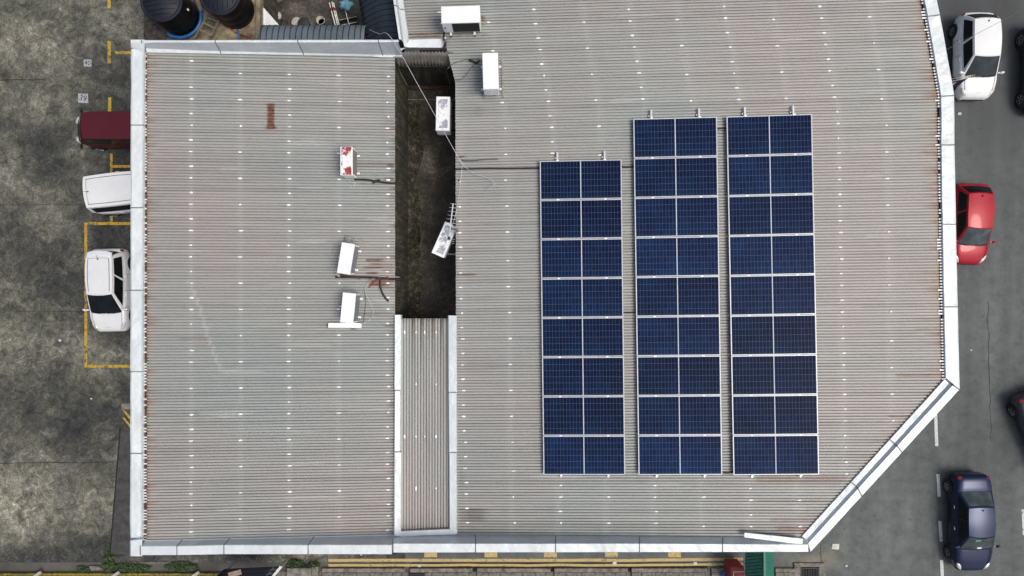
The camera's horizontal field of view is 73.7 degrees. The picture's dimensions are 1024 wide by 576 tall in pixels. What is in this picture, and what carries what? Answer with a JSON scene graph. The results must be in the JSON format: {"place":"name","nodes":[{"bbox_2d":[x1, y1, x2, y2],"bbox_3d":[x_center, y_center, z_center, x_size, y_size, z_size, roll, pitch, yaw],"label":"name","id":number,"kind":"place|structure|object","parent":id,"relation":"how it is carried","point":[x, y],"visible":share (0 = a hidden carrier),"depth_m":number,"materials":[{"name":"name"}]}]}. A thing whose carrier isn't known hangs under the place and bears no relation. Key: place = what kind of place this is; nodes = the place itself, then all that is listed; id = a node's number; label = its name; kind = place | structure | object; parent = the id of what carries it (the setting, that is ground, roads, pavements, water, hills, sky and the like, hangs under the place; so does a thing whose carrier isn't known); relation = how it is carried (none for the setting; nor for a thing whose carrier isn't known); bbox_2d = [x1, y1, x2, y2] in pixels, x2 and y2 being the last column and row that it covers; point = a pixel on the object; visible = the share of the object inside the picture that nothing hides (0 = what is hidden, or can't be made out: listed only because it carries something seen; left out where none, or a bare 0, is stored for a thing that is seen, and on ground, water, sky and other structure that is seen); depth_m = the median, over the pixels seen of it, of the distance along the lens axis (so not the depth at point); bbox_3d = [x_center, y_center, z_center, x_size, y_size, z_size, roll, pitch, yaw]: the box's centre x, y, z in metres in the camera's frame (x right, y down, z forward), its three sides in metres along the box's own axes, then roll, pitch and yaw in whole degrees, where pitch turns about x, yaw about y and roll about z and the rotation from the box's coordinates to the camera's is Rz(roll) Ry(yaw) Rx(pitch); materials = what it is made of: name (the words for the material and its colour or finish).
{"place":"outdoors","nodes":[
{"label":"outdoors","id":0,"kind":"place"},
{"bbox_2d":[111,430,129,553],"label":"side lane","id":1,"kind":"structure","parent":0,"point":[120,543],"depth_m":31.39,"materials":[{"name":"concrete"}]},
{"bbox_2d":[109,428,120,554],"bbox_3d":[-18.250,9.353,31.391,0.064,0.001,5.821,5,90,0],"label":"expansion joint","id":2,"kind":"object","parent":1,"relation":"on","point":[115,489],"visible":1,"depth_m":31.39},
{"bbox_2d":[0,562,411,571],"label":"ground","id":3,"kind":"structure","parent":0,"point":[72,566],"depth_m":31.43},
{"bbox_2d":[102,555,115,572],"bbox_3d":[-18.521,12.656,31.286,0.647,0.300,0.859,0,90,0],"label":"weed","id":4,"kind":"object","parent":3,"relation":"on","point":[106,567],"visible":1,"depth_m":31.26,"materials":[{"name":"green plant"}]},
{"bbox_2d":[110,562,151,573],"bbox_3d":[-17.452,12.836,31.294,1.877,0.272,0.538,0,90,0],"label":"weed","id":5,"kind":"object","parent":3,"relation":"on","point":[119,568],"visible":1,"depth_m":31.29,"materials":[{"name":"green plant"}]},
{"bbox_2d":[164,560,197,571],"bbox_3d":[-15.182,12.769,31.276,1.605,0.298,0.563,0,90,0],"label":"weed","id":6,"kind":"object","parent":3,"relation":"on","point":[182,568],"visible":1,"depth_m":31.26,"materials":[{"name":"green plant"}]},
{"bbox_2d":[285,559,304,567],"bbox_3d":[-9.970,12.655,31.232,0.955,0.390,0.496,0,90,0],"label":"weed","id":7,"kind":"object","parent":3,"relation":"on","point":[296,563],"visible":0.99,"depth_m":31.22,"materials":[{"name":"green plant"}]},
{"bbox_2d":[322,567,404,575],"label":"drain cover","id":8,"kind":"object","parent":3,"relation":"on","point":[363,571],"visible":1,"depth_m":31.28,"materials":[{"name":"concrete"}]},
{"bbox_2d":[412,562,707,571],"bbox_3d":[4.450,12.910,31.405,18.100,0.001,0.580,0,90,0],"label":"drain channel","id":9,"kind":"object","parent":3,"relation":"on","point":[551,568],"visible":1,"depth_m":31.41,"materials":[{"name":"concrete"}]},
{"bbox_2d":[410,567,472,575],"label":"drain cover","id":10,"kind":"object","parent":9,"relation":"on","point":[448,571],"visible":1,"depth_m":31.27,"materials":[{"name":"concrete"}]},
{"bbox_2d":[477,567,549,575],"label":"drain cover","id":11,"kind":"object","parent":9,"relation":"on","point":[514,571],"visible":1,"depth_m":31.28,"materials":[{"name":"concrete"}]},
{"bbox_2d":[554,567,627,575],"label":"drain cover","id":12,"kind":"object","parent":9,"relation":"on","point":[589,571],"visible":1,"depth_m":31.28,"materials":[{"name":"concrete"}]},
{"bbox_2d":[631,567,706,575],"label":"drain cover","id":13,"kind":"object","parent":9,"relation":"on","point":[668,571],"visible":1,"depth_m":31.27,"materials":[{"name":"concrete"}]},
{"bbox_2d":[0,0,419,561],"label":"car park","id":14,"kind":"structure","parent":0,"point":[51,410],"depth_m":31.40,"materials":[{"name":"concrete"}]},
{"bbox_2d":[78,93,87,102],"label":"bay number square","id":15,"kind":"structure","parent":14,"relation":"on","point":[82,98],"depth_m":31.39,"materials":[{"name":"paint"}]},
{"bbox_2d":[84,225,86,366],"bbox_3d":[-19.598,0.375,31.392,0.132,0.001,6.550,0,90,0],"label":"parking line","id":16,"kind":"object","parent":14,"relation":"on","point":[85,305],"visible":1,"depth_m":31.39,"materials":[{"name":"yellow paint"}]},
{"bbox_2d":[75,108,130,150],"bbox_3d":[-17.455,-7.050,30.411,4.100,2.010,1.824,0,90,0],"label":"parked van","id":17,"kind":"object","parent":14,"relation":"on","point":[103,131],"visible":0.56,"depth_m":29.55,"materials":[{"name":"red paint"}]},
{"bbox_2d":[82,249,130,331],"bbox_3d":[-18.100,0.106,30.581,2.024,1.670,3.733,-1,90,0],"label":"parked car","id":18,"kind":"object","parent":14,"relation":"on","point":[107,278],"visible":0.86,"depth_m":30.19,"materials":[{"name":"white paint"}]},
{"bbox_2d":[83,170,130,216],"bbox_3d":[-16.794,-4.371,30.481,4.263,1.870,2.204,-6,90,0],"label":"parked van","id":19,"kind":"object","parent":14,"relation":"on","point":[108,194],"visible":0.49,"depth_m":29.68,"materials":[{"name":"white paint"}]},
{"bbox_2d":[84,222,130,224],"bbox_3d":[-18.502,-2.966,31.392,2.384,0.001,0.132,0,90,0],"label":"parking line","id":20,"kind":"object","parent":14,"relation":"on","point":[107,223],"visible":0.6,"depth_m":31.39,"materials":[{"name":"yellow paint"}]},
{"bbox_2d":[87,365,129,367],"bbox_3d":[-18.421,3.599,31.392,2.223,0.001,0.132,0,90,0],"label":"parking line","id":21,"kind":"object","parent":14,"relation":"on","point":[108,366],"visible":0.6,"depth_m":31.39,"materials":[{"name":"yellow paint"}]},
{"bbox_2d":[107,41,110,62],"bbox_3d":[-18.524,-10.848,31.392,0.162,0.001,1.030,0,90,0],"label":"parking line","id":22,"kind":"object","parent":14,"relation":"on","point":[108,51],"visible":1,"depth_m":31.39,"materials":[{"name":"yellow paint"}]},
{"bbox_2d":[120,561,195,563],"bbox_3d":[-16.227,12.628,31.374,3.617,0.052,0.102,0,90,0],"label":"kerb","id":23,"kind":"object","parent":14,"relation":"on","point":[158,562],"visible":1,"depth_m":31.36,"materials":[{"name":"concrete"}]},
{"bbox_2d":[130,39,407,555],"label":"shop building","id":24,"kind":"structure","parent":14,"relation":"on","point":[262,397],"depth_m":16.97,"materials":[{"name":"paint"}]},
{"bbox_2d":[258,24,365,39],"bbox_3d":[-4.976,-6.344,17.035,2.622,0.301,0.569,0,90,0],"label":"awning","id":25,"kind":"object","parent":24,"relation":"attached to","point":[311,32],"visible":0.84,"depth_m":16.95,"materials":[{"name":"metal"}]},
{"bbox_2d":[327,323,361,327],"bbox_3d":[-4.186,0.934,17.058,0.842,0.128,0.123,1,90,0],"label":"metal channel","id":26,"kind":"object","parent":24,"relation":"on","point":[344,325],"visible":0.98,"depth_m":17.04,"materials":[{"name":"white metal"}]},
{"bbox_2d":[335,236,362,278],"bbox_3d":[-4.032,-0.750,16.819,0.635,0.623,1.058,9,90,0],"label":"air conditioner","id":27,"kind":"object","parent":24,"relation":"on","point":[348,256],"visible":1,"depth_m":16.51,"materials":[{"name":"white metal"}]},
{"bbox_2d":[340,147,359,177],"bbox_3d":[-4.011,-3.076,16.805,0.420,0.553,0.692,0,90,0],"label":"air conditioner","id":28,"kind":"object","parent":24,"relation":"on","point":[348,161],"visible":1,"depth_m":16.53,"materials":[{"name":"metal"}]},
{"bbox_2d":[339,292,362,323],"bbox_3d":[-4.022,0.476,16.795,0.550,0.588,0.732,5,90,0],"label":"air conditioner","id":29,"kind":"object","parent":24,"relation":"on","point":[349,306],"visible":1,"depth_m":16.50,"materials":[{"name":"white metal"}]},
{"bbox_2d":[335,276,400,279],"bbox_3d":[-3.609,-0.256,17.122,1.619,0.146,0.072,2,90,0],"label":"refrigerant pipe","id":30,"kind":"object","parent":24,"relation":"attached to","point":[368,277],"visible":1,"depth_m":17.11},
{"bbox_2d":[392,0,959,552],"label":"shop building","id":31,"kind":"structure","parent":14,"relation":"on","point":[866,84],"depth_m":16.89,"materials":[{"name":"metal"}]},
{"bbox_2d":[359,0,398,39],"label":"awning","id":32,"kind":"object","parent":31,"relation":"attached to","point":[379,16],"visible":0.77,"depth_m":17.40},
{"bbox_2d":[394,315,456,535],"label":"link roof","id":33,"kind":"structure","parent":31,"relation":"attached to","point":[425,429],"depth_m":17.26,"materials":[{"name":"metal"}]},
{"bbox_2d":[408,87,454,88],"bbox_3d":[-2.200,-5.720,19.540,1.561,0.073,0.056,0,90,0],"label":"drain pipe","id":34,"kind":"object","parent":31,"relation":"attached to","point":[431,88],"visible":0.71,"depth_m":19.51,"materials":[{"name":"metal"}]},
{"bbox_2d":[369,29,494,189],"bbox_3d":[-2.047,-4.513,16.848,0.392,0.712,5.068,-36,90,0],"label":"cable","id":35,"kind":"object","parent":31,"relation":"attached to","point":[432,110],"visible":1,"depth_m":16.74,"materials":[{"name":"metal"}]},
{"bbox_2d":[432,223,455,257],"bbox_3d":[-1.618,-1.185,17.689,0.618,0.543,0.872,24,90,0],"label":"air conditioner","id":36,"kind":"object","parent":31,"relation":"attached to","point":[442,245],"visible":0.91,"depth_m":17.42,"materials":[{"name":"metal"}]},
{"bbox_2d":[436,96,455,134],"bbox_3d":[-1.693,-4.449,17.713,0.539,0.593,0.872,1,90,0],"label":"air conditioner","id":37,"kind":"object","parent":31,"relation":"attached to","point":[444,107],"visible":0.94,"depth_m":17.42,"materials":[{"name":"metal"}]},
{"bbox_2d":[445,203,458,243],"bbox_3d":[-1.524,-1.619,17.172,0.374,0.269,0.997,0,90,0],"label":"aerial","id":38,"kind":"object","parent":31,"relation":"attached to","point":[452,211],"visible":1,"depth_m":17.07,"materials":[{"name":"metal"}]},
{"bbox_2d":[441,5,480,37],"bbox_3d":[-1.239,-6.583,16.824,0.942,0.718,0.565,-2,90,0],"label":"air conditioner","id":39,"kind":"object","parent":31,"relation":"on","point":[460,18],"visible":0.98,"depth_m":16.46,"materials":[{"name":"white metal"}]},
{"bbox_2d":[481,52,503,97],"bbox_3d":[-0.499,-5.248,16.823,0.560,0.658,0.960,-2,90,0],"label":"air conditioner","id":40,"kind":"object","parent":31,"relation":"on","point":[490,66],"visible":1,"depth_m":16.49,"materials":[{"name":"white metal"}]},
{"bbox_2d":[456,167,539,169],"bbox_3d":[-0.340,-2.995,17.120,2.154,0.132,0.045,0,90,0],"label":"cable","id":41,"kind":"object","parent":31,"relation":"attached to","point":[496,168],"visible":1,"depth_m":17.11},
{"bbox_2d":[555,151,609,477],"bbox_3d":[1.744,0.659,16.977,1.352,0.207,8.114,0,90,0],"label":"mounting rack","id":42,"kind":"object","parent":31,"relation":"on","point":[604,154],"visible":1,"depth_m":16.93,"materials":[{"name":"metal"}]},
{"bbox_2d":[540,159,621,199],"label":"solar panel","id":43,"kind":"object","parent":42,"relation":"attached to","point":[581,179],"visible":1,"depth_m":16.91,"materials":[{"name":"glass"}]},
{"bbox_2d":[540,199,621,238],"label":"solar panel","id":44,"kind":"object","parent":42,"relation":"attached to","point":[580,219],"visible":1,"depth_m":16.92,"materials":[{"name":"glass"}]},
{"bbox_2d":[541,238,622,277],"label":"solar panel","id":45,"kind":"object","parent":42,"relation":"attached to","point":[581,258],"visible":1,"depth_m":16.91,"materials":[{"name":"glass"}]},
{"bbox_2d":[541,278,622,317],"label":"solar panel","id":46,"kind":"object","parent":42,"relation":"attached to","point":[590,297],"visible":1,"depth_m":16.92,"materials":[{"name":"glass"}]},
{"bbox_2d":[542,357,623,395],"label":"solar panel","id":47,"kind":"object","parent":42,"relation":"attached to","point":[582,376],"visible":1,"depth_m":16.92,"materials":[{"name":"glass"}]},
{"bbox_2d":[542,317,623,356],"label":"solar panel","id":48,"kind":"object","parent":42,"relation":"attached to","point":[581,337],"visible":1,"depth_m":16.91,"materials":[{"name":"glass"}]},
{"bbox_2d":[543,436,624,474],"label":"solar panel","id":49,"kind":"object","parent":42,"relation":"attached to","point":[583,455],"visible":1,"depth_m":16.92,"materials":[{"name":"glass"}]},
{"bbox_2d":[543,396,624,434],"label":"solar panel","id":50,"kind":"object","parent":42,"relation":"attached to","point":[583,415],"visible":1,"depth_m":16.92,"materials":[{"name":"glass"}]},
{"bbox_2d":[648,108,705,477],"bbox_3d":[4.078,0.132,16.871,1.259,0.208,9.096,-1,90,0],"label":"mounting rack","id":51,"kind":"object","parent":31,"relation":"on","point":[699,116],"visible":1,"depth_m":16.82,"materials":[{"name":"metal"}]},
{"bbox_2d":[633,117,717,157],"bbox_3d":[4.021,-3.706,16.823,2.039,0.035,0.964,-1,90,3],"label":"solar panel","id":52,"kind":"object","parent":51,"relation":"attached to","point":[675,137],"visible":1,"depth_m":16.81,"materials":[{"name":"glass"}]},
{"bbox_2d":[634,157,717,197],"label":"solar panel","id":53,"kind":"object","parent":51,"relation":"attached to","point":[679,177],"visible":1,"depth_m":16.81,"materials":[{"name":"glass"}]},
{"bbox_2d":[634,196,718,236],"bbox_3d":[4.050,-1.751,16.823,2.039,0.038,0.964,-1,90,3],"label":"solar panel","id":54,"kind":"object","parent":51,"relation":"attached to","point":[675,216],"visible":1,"depth_m":16.81,"materials":[{"name":"glass"}]},
{"bbox_2d":[635,236,718,276],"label":"solar panel","id":55,"kind":"object","parent":51,"relation":"attached to","point":[676,256],"visible":1,"depth_m":16.81,"materials":[{"name":"glass"}]},
{"bbox_2d":[635,276,719,315],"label":"solar panel","id":56,"kind":"object","parent":51,"relation":"attached to","point":[680,296],"visible":1,"depth_m":16.81,"materials":[{"name":"glass"}]},
{"bbox_2d":[636,316,719,355],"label":"solar panel","id":57,"kind":"object","parent":51,"relation":"attached to","point":[678,336],"visible":1,"depth_m":16.81,"materials":[{"name":"glass"}]},
{"bbox_2d":[637,356,720,395],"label":"solar panel","id":58,"kind":"object","parent":51,"relation":"attached to","point":[678,375],"visible":1,"depth_m":16.81,"materials":[{"name":"glass"}]},
{"bbox_2d":[637,395,721,434],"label":"solar panel","id":59,"kind":"object","parent":51,"relation":"attached to","point":[679,415],"visible":1,"depth_m":16.81,"materials":[{"name":"glass"}]},
{"bbox_2d":[638,435,721,474],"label":"solar panel","id":60,"kind":"object","parent":51,"relation":"attached to","point":[680,455],"visible":1,"depth_m":16.81,"materials":[{"name":"glass"}]},
{"bbox_2d":[741,106,802,477],"bbox_3d":[6.378,0.100,16.768,1.259,0.210,9.106,-1,90,0],"label":"mounting rack","id":61,"kind":"object","parent":31,"relation":"on","point":[744,114],"visible":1,"depth_m":16.72,"materials":[{"name":"metal"}]},
{"bbox_2d":[726,114,812,155],"bbox_3d":[6.303,-3.743,16.720,2.060,0.038,0.965,-1,90,3],"label":"solar panel","id":62,"kind":"object","parent":61,"relation":"attached to","point":[770,135],"visible":1,"depth_m":16.71,"materials":[{"name":"glass"}]},
{"bbox_2d":[727,154,813,195],"bbox_3d":[6.322,-2.764,16.720,2.060,0.037,0.965,-1,90,3],"label":"solar panel","id":63,"kind":"object","parent":61,"relation":"attached to","point":[771,175],"visible":1,"depth_m":16.71,"materials":[{"name":"glass"}]},
{"bbox_2d":[728,194,813,235],"bbox_3d":[6.341,-1.786,16.720,2.060,0.035,0.965,-1,90,3],"label":"solar panel","id":64,"kind":"object","parent":61,"relation":"attached to","point":[772,215],"visible":1,"depth_m":16.71,"materials":[{"name":"glass"}]},
{"bbox_2d":[729,234,814,275],"bbox_3d":[6.360,-0.807,16.720,2.060,0.038,0.965,-1,90,3],"label":"solar panel","id":65,"kind":"object","parent":61,"relation":"attached to","point":[772,255],"visible":1,"depth_m":16.71,"materials":[{"name":"glass"}]},
{"bbox_2d":[729,274,815,314],"bbox_3d":[6.379,0.172,16.719,2.060,0.037,0.965,-1,90,3],"label":"solar panel","id":66,"kind":"object","parent":61,"relation":"attached to","point":[773,295],"visible":1,"depth_m":16.71,"materials":[{"name":"glass"}]},
{"bbox_2d":[730,315,816,354],"bbox_3d":[6.398,1.151,16.719,2.060,0.038,0.965,-1,90,3],"label":"solar panel","id":67,"kind":"object","parent":61,"relation":"attached to","point":[773,335],"visible":1,"depth_m":16.71,"materials":[{"name":"glass"}]},
{"bbox_2d":[731,355,817,394],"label":"solar panel","id":68,"kind":"object","parent":61,"relation":"attached to","point":[774,375],"visible":1,"depth_m":16.71,"materials":[{"name":"glass"}]},
{"bbox_2d":[732,395,817,434],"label":"solar panel","id":69,"kind":"object","parent":61,"relation":"attached to","point":[775,415],"visible":1,"depth_m":16.71,"materials":[{"name":"glass"}]},
{"bbox_2d":[732,435,818,474],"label":"solar panel","id":70,"kind":"object","parent":61,"relation":"attached to","point":[775,455],"visible":1,"depth_m":16.71,"materials":[{"name":"glass"}]},
{"bbox_2d":[744,532,802,543],"bbox_3d":[6.373,6.097,16.667,1.397,0.134,0.134,6,90,0],"label":"loose flashing","id":71,"kind":"object","parent":31,"relation":"on","point":[793,540],"visible":1,"depth_m":16.64,"materials":[{"name":"metal"}]},
{"bbox_2d":[940,76,972,96],"bbox_3d":[11.864,-5.334,18.441,0.364,1.242,0.438,0,90,0],"label":"flagpole","id":72,"kind":"object","parent":31,"relation":"attached to","point":[957,82],"visible":0.48,"depth_m":18.18,"materials":[{"name":"fabric"}]},
{"bbox_2d":[190,0,255,39],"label":"terrace","id":73,"kind":"structure","parent":0,"point":[222,32],"depth_m":18.10,"materials":[{"name":"concrete"}]},
{"bbox_2d":[144,0,198,39],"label":"terrace dirt","id":74,"kind":"structure","parent":73,"relation":"on","point":[153,30],"depth_m":18.09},
{"bbox_2d":[140,0,198,35],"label":"water tank","id":75,"kind":"object","parent":74,"relation":"on","point":[178,17],"visible":1,"depth_m":17.11,"materials":[{"name":"black plastic"}]},
{"bbox_2d":[167,10,202,38],"bbox_3d":[-8.537,-6.847,18.010,1.133,0.086,0.418,-35,90,0],"label":"water pipe","id":76,"kind":"object","parent":74,"relation":"on","point":[191,33],"visible":0.91,"depth_m":17.97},
{"bbox_2d":[193,15,219,39],"bbox_3d":[-7.949,-6.730,17.825,0.408,0.297,0.867,42,90,0],"label":"ladder","id":77,"kind":"object","parent":73,"relation":"on","point":[211,35],"visible":0.89,"depth_m":17.77,"materials":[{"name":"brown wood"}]},
{"bbox_2d":[199,0,254,28],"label":"water tank","id":78,"kind":"object","parent":73,"relation":"on","point":[235,14],"visible":1,"depth_m":17.30,"materials":[{"name":"black plastic"}]},
{"bbox_2d":[298,17,309,24],"bbox_3d":[-5.905,-7.495,19.400,0.340,0.200,0.340,0,90,0],"label":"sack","id":79,"kind":"object","parent":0,"point":[303,21],"visible":0.57,"depth_m":19.32,"materials":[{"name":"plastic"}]},
{"bbox_2d":[281,0,404,52],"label":"yard floor","id":80,"kind":"structure","parent":0,"point":[311,11],"depth_m":19.50,"materials":[{"name":"concrete"}]},
{"bbox_2d":[256,0,280,39],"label":"terrace wall","id":81,"kind":"structure","parent":80,"relation":"on","point":[272,8],"depth_m":18.34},
{"bbox_2d":[263,8,277,24],"bbox_3d":[-6.585,-6.760,18.800,0.041,1.400,1.340,0,90,0],"label":"lattice screen","id":82,"kind":"object","parent":80,"relation":"on","point":[268,19],"visible":0.2,"depth_m":18.39,"materials":[{"name":"white metal"}]},
{"bbox_2d":[408,86,455,318],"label":"alley floor","id":83,"kind":"structure","parent":0,"point":[436,181],"depth_m":19.70,"materials":[{"name":"concrete"}]},
{"bbox_2d":[408,101,423,318],"bbox_3d":[-2.768,0.300,19.699,0.443,0.022,11.400,0,90,0],"label":"moss strip","id":84,"kind":"object","parent":83,"relation":"on","point":[415,148],"visible":0.57,"depth_m":19.69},
{"bbox_2d":[396,62,454,85],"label":"yard wall","id":85,"kind":"structure","parent":83,"relation":"on","point":[427,75],"depth_m":18.76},
{"bbox_2d":[396,51,452,66],"bbox_3d":[-2.220,-5.813,17.361,1.460,0.430,0.265,0,90,0],"label":"corrugated screen","id":86,"kind":"object","parent":85,"relation":"on","point":[425,58],"visible":0.93,"depth_m":17.37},
{"bbox_2d":[277,572,707,575],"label":"pavement","id":87,"kind":"structure","parent":0,"point":[406,573],"depth_m":31.40,"materials":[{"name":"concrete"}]},
{"bbox_2d":[0,572,220,575],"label":"kerb","id":88,"kind":"structure","parent":87,"relation":"on","point":[107,574],"depth_m":31.25,"materials":[{"name":"concrete"}]},
{"bbox_2d":[217,554,292,575],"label":"black canopy","id":89,"kind":"object","parent":87,"relation":"on","point":[264,571],"visible":0.97,"depth_m":29.20,"materials":[{"name":"metal"}]},
{"bbox_2d":[287,565,319,575],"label":"concrete block","id":90,"kind":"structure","parent":87,"relation":"on","point":[305,570],"depth_m":31.05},
{"bbox_2d":[405,552,707,561],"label":"side road","id":91,"kind":"structure","parent":0,"point":[560,555],"depth_m":31.40,"materials":[{"name":"asphalt"}]},
{"bbox_2d":[328,558,742,561],"bbox_3d":[1.089,12.517,31.390,19.076,0.001,0.185,0,90,0],"label":"kerb line","id":92,"kind":"object","parent":91,"relation":"on","point":[524,560],"visible":0.98,"depth_m":31.39,"materials":[{"name":"yellow paint"}]},
{"bbox_2d":[708,0,1023,575],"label":"road","id":93,"kind":"structure","parent":0,"point":[887,524],"depth_m":31.40,"materials":[{"name":"asphalt"}]},
{"bbox_2d":[328,563,742,566],"bbox_3d":[1.089,12.740,31.390,19.076,0.001,0.167,0,90,0],"label":"kerb line","id":94,"kind":"object","parent":93,"relation":"on","point":[512,565],"visible":0.96,"depth_m":31.39,"materials":[{"name":"yellow paint"}]},
{"bbox_2d":[711,567,723,575],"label":"drain cover","id":95,"kind":"object","parent":93,"relation":"on","point":[716,571],"visible":0.47,"depth_m":31.27,"materials":[{"name":"concrete"}]},
{"bbox_2d":[724,559,743,575],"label":"red box","id":96,"kind":"object","parent":93,"relation":"on","point":[733,567],"visible":1,"depth_m":30.49,"materials":[{"name":"plastic"}]},
{"bbox_2d":[745,552,773,575],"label":"green canopy","id":97,"kind":"object","parent":93,"relation":"on","point":[759,563],"visible":0.57,"depth_m":28.95,"materials":[{"name":"metal"}]},
{"bbox_2d":[775,567,794,575],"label":"drain cover","id":98,"kind":"object","parent":93,"relation":"on","point":[784,571],"visible":1,"depth_m":31.27,"materials":[{"name":"concrete"}]},
{"bbox_2d":[793,562,824,575],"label":"drain grate","id":99,"kind":"object","parent":93,"relation":"on","point":[817,567],"visible":1,"depth_m":31.30,"materials":[{"name":"concrete"}]},
{"bbox_2d":[934,414,937,445],"bbox_3d":[19.502,6.432,31.392,0.147,0.001,1.684,-2,90,0],"label":"lane marking","id":100,"kind":"object","parent":93,"relation":"on","point":[936,429],"visible":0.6,"depth_m":31.39,"materials":[{"name":"white paint"}]},
{"bbox_2d":[943,471,999,570],"bbox_3d":[20.680,10.566,30.631,2.064,1.570,4.373,-1,90,0],"label":"parked car","id":101,"kind":"object","parent":93,"relation":"on","point":[969,546],"visible":1,"depth_m":30.42,"materials":[{"name":"blue paint"}]},
{"bbox_2d":[955,183,995,264],"bbox_3d":[20.600,-2.873,30.616,1.964,1.600,3.633,2,90,0],"label":"parked car","id":102,"kind":"object","parent":93,"relation":"on","point":[975,208],"visible":0.72,"depth_m":30.21,"materials":[{"name":"red paint"}]},
{"bbox_2d":[948,12,1004,100],"bbox_3d":[20.880,-10.434,30.591,2.034,1.650,3.813,0,90,0],"label":"parked car","id":103,"kind":"object","parent":93,"relation":"on","point":[978,55],"visible":0.89,"depth_m":30.30,"materials":[{"name":"white paint"}]},
{"bbox_2d":[1006,391,1023,437],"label":"parked car","id":104,"kind":"object","parent":93,"relation":"on","point":[1015,409],"visible":1,"depth_m":30.84,"materials":[{"name":"grey paint"}]},
{"bbox_2d":[1015,28,1023,112],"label":"parked car","id":105,"kind":"object","parent":93,"relation":"on","point":[1019,44],"visible":1,"depth_m":31.01,"materials":[{"name":"black paint"}]},
{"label":"stick","id":106,"kind":"object","parent":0,"visible":0},
{"bbox_2d":[339,0,353,10],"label":"cloth","id":107,"kind":"object","parent":106,"relation":"on","point":[346,5],"visible":1,"depth_m":18.92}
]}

